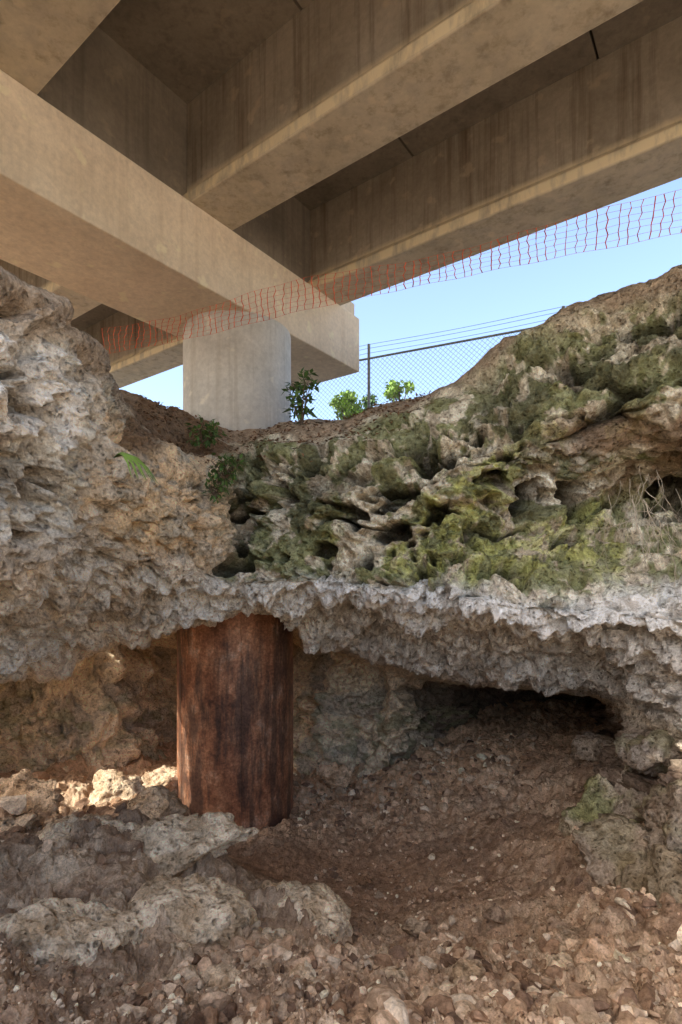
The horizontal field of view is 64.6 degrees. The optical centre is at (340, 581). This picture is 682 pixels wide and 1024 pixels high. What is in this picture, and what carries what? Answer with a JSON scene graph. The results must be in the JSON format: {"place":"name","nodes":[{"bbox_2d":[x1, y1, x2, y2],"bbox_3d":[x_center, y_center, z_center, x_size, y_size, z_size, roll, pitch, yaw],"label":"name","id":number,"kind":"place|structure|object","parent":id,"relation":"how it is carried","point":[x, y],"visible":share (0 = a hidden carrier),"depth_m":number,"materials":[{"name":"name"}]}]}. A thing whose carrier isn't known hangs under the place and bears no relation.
{"place":"outdoors","nodes":[
{"label":"outdoors","id":0,"kind":"place"},
{"bbox_2d":[0,698,681,1023],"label":"cave floor ground","id":1,"kind":"structure","parent":0,"point":[277,853],"depth_m":5.32,"materials":[{"name":"soil"}]},
{"bbox_2d":[0,812,45,831],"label":"boulder","id":2,"kind":"object","parent":1,"relation":"on","point":[31,821],"visible":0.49,"depth_m":5.91,"materials":[{"name":"stone"}]},
{"bbox_2d":[0,769,63,817],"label":"boulder","id":3,"kind":"object","parent":1,"relation":"on","point":[42,795],"visible":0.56,"depth_m":6.91,"materials":[{"name":"stone"}]},
{"bbox_2d":[0,897,127,966],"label":"boulder","id":4,"kind":"object","parent":1,"relation":"on","point":[43,931],"visible":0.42,"depth_m":3.35,"materials":[{"name":"stone"}]},
{"bbox_2d":[35,813,124,847],"bbox_3d":[-2.691,2.590,5.273,1.208,0.503,0.948,0,0,0],"label":"boulder","id":5,"kind":"object","parent":1,"relation":"on","point":[57,830],"visible":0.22,"depth_m":5.32,"materials":[{"name":"stone"}]},
{"bbox_2d":[32,897,145,948],"bbox_3d":[-1.690,2.487,3.724,1.262,0.558,0.807,0,0,0],"label":"boulder","id":6,"kind":"object","parent":1,"relation":"on","point":[98,911],"visible":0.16,"depth_m":3.71,"materials":[{"name":"stone"}]},
{"bbox_2d":[88,769,145,805],"bbox_3d":[-3.492,3.273,8.304,0.930,0.650,0.650,0,0,19],"label":"boulder","id":7,"kind":"object","parent":1,"relation":"on","point":[109,785],"visible":0.66,"depth_m":8.24,"materials":[{"name":"stone"}]},
{"bbox_2d":[127,786,187,818],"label":"boulder","id":8,"kind":"object","parent":1,"relation":"on","point":[151,802],"visible":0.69,"depth_m":7.14,"materials":[{"name":"stone"}]},
{"bbox_2d":[118,813,197,833],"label":"boulder","id":9,"kind":"object","parent":1,"relation":"on","point":[131,826],"visible":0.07,"depth_m":5.30,"materials":[{"name":"stone"}]},
{"bbox_2d":[141,765,177,794],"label":"boulder","id":10,"kind":"object","parent":1,"relation":"on","point":[165,776],"visible":0.59,"depth_m":9.10,"materials":[{"name":"stone"}]},
{"bbox_2d":[159,941,193,956],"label":"boulder","id":11,"kind":"object","parent":1,"relation":"on","point":[175,946],"visible":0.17,"depth_m":3.62,"materials":[{"name":"stone"}]},
{"bbox_2d":[127,872,257,947],"bbox_3d":[-1.235,2.579,4.082,1.210,0.638,0.838,0,0,0],"label":"boulder","id":12,"kind":"object","parent":1,"relation":"on","point":[212,911],"visible":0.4,"depth_m":3.90,"materials":[{"name":"stone"}]},
{"bbox_2d":[129,812,258,877],"bbox_3d":[-1.433,2.526,5.116,1.126,0.476,0.811,0,0,12],"label":"boulder","id":13,"kind":"object","parent":1,"relation":"on","point":[176,845],"visible":0.89,"depth_m":5.04,"materials":[{"name":"stone"}]},
{"bbox_2d":[200,963,240,988],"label":"boulder","id":14,"kind":"object","parent":1,"relation":"on","point":[222,974],"visible":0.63,"depth_m":3.16,"materials":[{"name":"stone"}]},
{"bbox_2d":[177,612,292,828],"bbox_3d":[-1.855,1.590,9.549,2.010,6.020,2.010,0,0,0],"label":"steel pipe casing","id":15,"kind":"object","parent":1,"relation":"on","point":[235,716],"visible":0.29,"depth_m":8.66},
{"bbox_2d":[225,883,262,930],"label":"boulder","id":16,"kind":"object","parent":1,"relation":"on","point":[256,925],"visible":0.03,"depth_m":4.11,"materials":[{"name":"stone"}]},
{"bbox_2d":[262,927,289,937],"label":"boulder","id":17,"kind":"object","parent":1,"relation":"on","point":[280,932],"visible":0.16,"depth_m":4.14,"materials":[{"name":"stone"}]},
{"bbox_2d":[288,963,321,982],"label":"boulder","id":18,"kind":"object","parent":1,"relation":"on","point":[302,970],"visible":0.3,"depth_m":3.22,"materials":[{"name":"stone"}]},
{"bbox_2d":[258,879,352,943],"bbox_3d":[-0.353,2.851,4.668,0.959,0.512,0.770,0,0,39],"label":"boulder","id":19,"kind":"object","parent":1,"relation":"on","point":[324,901],"visible":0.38,"depth_m":4.50,"materials":[{"name":"stone"}]},
{"bbox_2d":[312,917,341,941],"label":"boulder","id":20,"kind":"object","parent":19,"relation":"on","point":[331,929],"visible":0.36,"depth_m":4.30,"materials":[{"name":"stone"}]},
{"bbox_2d":[317,762,357,788],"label":"boulder","id":21,"kind":"object","parent":1,"relation":"on","point":[334,775],"visible":1,"depth_m":10.10,"materials":[{"name":"stone"}]},
{"bbox_2d":[0,264,681,812],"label":"limestone sinkhole wall","id":22,"kind":"structure","parent":1,"relation":"on","point":[412,584],"depth_m":6.27,"materials":[{"name":"grey stone"}]},
{"bbox_2d":[113,452,157,482],"bbox_3d":[-1.604,-0.897,4.262,0.356,0.245,0.263,0,0,45],"label":"fern tuft","id":23,"kind":"object","parent":22,"relation":"attached to","point":[126,456],"visible":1,"depth_m":4.19,"materials":[{"name":"green plant"}]},
{"bbox_2d":[185,415,226,447],"bbox_3d":[-1.788,-1.943,7.034,0.558,0.424,0.602,0,0,0],"label":"plant","id":24,"kind":"object","parent":22,"relation":"on","point":[207,438],"visible":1,"depth_m":6.97,"materials":[{"name":"green plant"}]},
{"bbox_2d":[202,473,229,503],"bbox_3d":[-1.446,-1.060,6.211,0.325,0.354,0.295,0,0,-16],"label":"plant","id":25,"kind":"object","parent":22,"relation":"on","point":[215,494],"visible":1,"depth_m":6.18,"materials":[{"name":"green plant"}]},
{"bbox_2d":[208,453,247,486],"bbox_3d":[-1.298,-1.316,6.273,0.470,0.415,0.487,0,0,0],"label":"plant","id":26,"kind":"object","parent":22,"relation":"attached to","point":[233,465],"visible":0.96,"depth_m":6.25,"materials":[{"name":"green plant"}]},
{"bbox_2d":[138,390,430,466],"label":"leaf litter","id":27,"kind":"object","parent":22,"relation":"on","point":[363,412],"visible":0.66,"depth_m":7.38,"materials":[{"name":"brown plant"}]},
{"bbox_2d":[282,367,320,424],"bbox_3d":[-0.582,-2.717,7.941,0.600,0.950,0.643,0,0,0],"label":"young shrub","id":28,"kind":"object","parent":22,"relation":"on","point":[301,411],"visible":0.98,"depth_m":7.86,"materials":[{"name":"green plant"}]},
{"bbox_2d":[0,0,681,430],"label":"highway bridge","id":29,"kind":"structure","parent":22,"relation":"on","point":[162,160],"depth_m":7.27,"materials":[{"name":"concrete"}]},
{"bbox_2d":[102,189,681,352],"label":"orange safety net","id":30,"kind":"object","parent":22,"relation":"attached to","point":[607,220],"visible":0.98,"depth_m":7.00,"materials":[{"name":"plastic"}]},
{"bbox_2d":[587,465,681,607],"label":"hanging roots","id":31,"kind":"object","parent":22,"relation":"hanging from","point":[647,525],"visible":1,"depth_m":4.88,"materials":[{"name":"plant"}]},
{"bbox_2d":[0,732,681,1023],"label":"rubble stones","id":32,"kind":"object","parent":1,"relation":"on","point":[390,1005],"visible":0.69,"depth_m":3.20,"materials":[{"name":"stone"}]},
{"bbox_2d":[356,871,374,884],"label":"boulder","id":33,"kind":"object","parent":1,"relation":"on","point":[365,878],"visible":1,"depth_m":6.55,"materials":[{"name":"stone"}]},
{"bbox_2d":[376,946,389,955],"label":"boulder","id":34,"kind":"object","parent":1,"relation":"on","point":[383,949],"visible":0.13,"depth_m":3.68,"materials":[{"name":"stone"}]},
{"bbox_2d":[380,966,408,982],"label":"boulder","id":35,"kind":"object","parent":1,"relation":"on","point":[397,972],"visible":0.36,"depth_m":3.24,"materials":[{"name":"stone"}]},
{"bbox_2d":[401,917,430,936],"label":"boulder","id":36,"kind":"object","parent":1,"relation":"on","point":[413,926],"visible":0.93,"depth_m":4.86,"materials":[{"name":"stone"}]},
{"bbox_2d":[439,980,457,992],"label":"boulder","id":37,"kind":"object","parent":1,"relation":"on","point":[446,985],"visible":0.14,"depth_m":2.94,"materials":[{"name":"stone"}]},
{"bbox_2d":[452,958,485,983],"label":"boulder","id":38,"kind":"object","parent":1,"relation":"on","point":[464,969],"visible":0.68,"depth_m":3.39,"materials":[{"name":"stone"}]},
{"bbox_2d":[482,906,504,923],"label":"boulder","id":39,"kind":"object","parent":1,"relation":"on","point":[495,913],"visible":1,"depth_m":4.93,"materials":[{"name":"stone"}]},
{"bbox_2d":[546,913,571,932],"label":"boulder","id":40,"kind":"object","parent":1,"relation":"on","point":[553,920],"visible":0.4,"depth_m":4.26,"materials":[{"name":"stone"}]},
{"bbox_2d":[544,951,574,969],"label":"boulder","id":41,"kind":"object","parent":1,"relation":"on","point":[562,959],"visible":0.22,"depth_m":3.59,"materials":[{"name":"stone"}]},
{"bbox_2d":[556,925,583,938],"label":"boulder","id":42,"kind":"object","parent":1,"relation":"on","point":[563,931],"visible":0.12,"depth_m":4.14,"materials":[{"name":"stone"}]},
{"bbox_2d":[570,732,613,761],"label":"boulder","id":43,"kind":"object","parent":1,"relation":"on","point":[587,746],"visible":0.58,"depth_m":8.19,"materials":[{"name":"stone"}]},
{"bbox_2d":[558,773,639,835],"bbox_3d":[3.176,3.016,6.694,1.227,1.276,1.237,0,0,-20],"label":"boulder","id":44,"kind":"object","parent":1,"relation":"on","point":[599,795],"visible":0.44,"depth_m":6.49,"materials":[{"name":"stone"}]},
{"bbox_2d":[572,934,628,965],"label":"boulder","id":45,"kind":"object","parent":1,"relation":"on","point":[601,948],"visible":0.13,"depth_m":3.38,"materials":[{"name":"stone"}]},
{"bbox_2d":[571,813,648,886],"bbox_3d":[2.929,2.900,5.270,1.136,0.896,1.156,0,0,0],"label":"boulder","id":46,"kind":"object","parent":1,"relation":"on","point":[610,846],"visible":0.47,"depth_m":5.37,"materials":[{"name":"stone"}]},
{"bbox_2d":[613,764,647,821],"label":"boulder","id":47,"kind":"object","parent":1,"relation":"on","point":[629,805],"visible":0.27,"depth_m":6.42,"materials":[{"name":"stone"}]},
{"bbox_2d":[635,964,652,980],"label":"boulder","id":48,"kind":"object","parent":1,"relation":"on","point":[641,970],"visible":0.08,"depth_m":3.02,"materials":[{"name":"stone"}]},
{"bbox_2d":[613,844,681,913],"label":"boulder","id":49,"kind":"object","parent":1,"relation":"on","point":[656,872],"visible":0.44,"depth_m":4.49,"materials":[{"name":"stone"}]},
{"bbox_2d":[614,729,681,776],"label":"boulder","id":50,"kind":"object","parent":1,"relation":"on","point":[653,753],"visible":0.66,"depth_m":6.05,"materials":[{"name":"stone"}]},
{"bbox_2d":[632,945,681,955],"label":"boulder","id":51,"kind":"object","parent":1,"relation":"on","point":[661,948],"visible":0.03,"depth_m":3.32,"materials":[{"name":"stone"}]},
{"bbox_2d":[640,779,681,853],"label":"boulder","id":52,"kind":"object","parent":1,"relation":"on","point":[663,824],"visible":0.72,"depth_m":5.13,"materials":[{"name":"stone"}]},
{"bbox_2d":[119,178,681,421],"label":"sky","id":53,"kind":"structure","parent":0,"point":[489,296],"materials":[{"name":"blue"}]},
{"bbox_3d":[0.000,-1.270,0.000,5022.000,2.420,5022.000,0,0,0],"label":"ground","id":54,"kind":"structure","parent":0,"visible":0},
{"bbox_2d":[328,389,362,419],"bbox_3d":[0.523,-4.517,18.532,2.283,4.246,2.305,0,0,-42],"label":"bush","id":55,"kind":"object","parent":54,"relation":"on","point":[344,405],"visible":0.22,"depth_m":18.06,"materials":[{"name":"green plant"}]},
{"bbox_2d":[360,393,378,410],"bbox_3d":[1.106,-4.844,21.234,2.140,4.898,2.314,0,0,41],"label":"tree","id":56,"kind":"object","parent":54,"relation":"on","point":[371,399],"visible":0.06,"depth_m":20.80,"materials":[{"name":"green plant"}]},
{"bbox_2d":[383,379,414,401],"bbox_3d":[2.029,-4.842,19.465,2.363,4.894,2.242,0,0,-13],"label":"bush","id":57,"kind":"object","parent":54,"relation":"on","point":[396,390],"visible":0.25,"depth_m":19.23,"materials":[{"name":"green plant"}]},
{"bbox_2d":[291,306,565,420],"bbox_3d":[2.980,-3.651,10.068,9.180,2.502,0.056,0,0,24],"label":"chain link fence","id":58,"kind":"object","parent":54,"relation":"on","point":[368,378],"visible":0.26,"depth_m":10.80,"materials":[{"name":"metal"}]}
]}

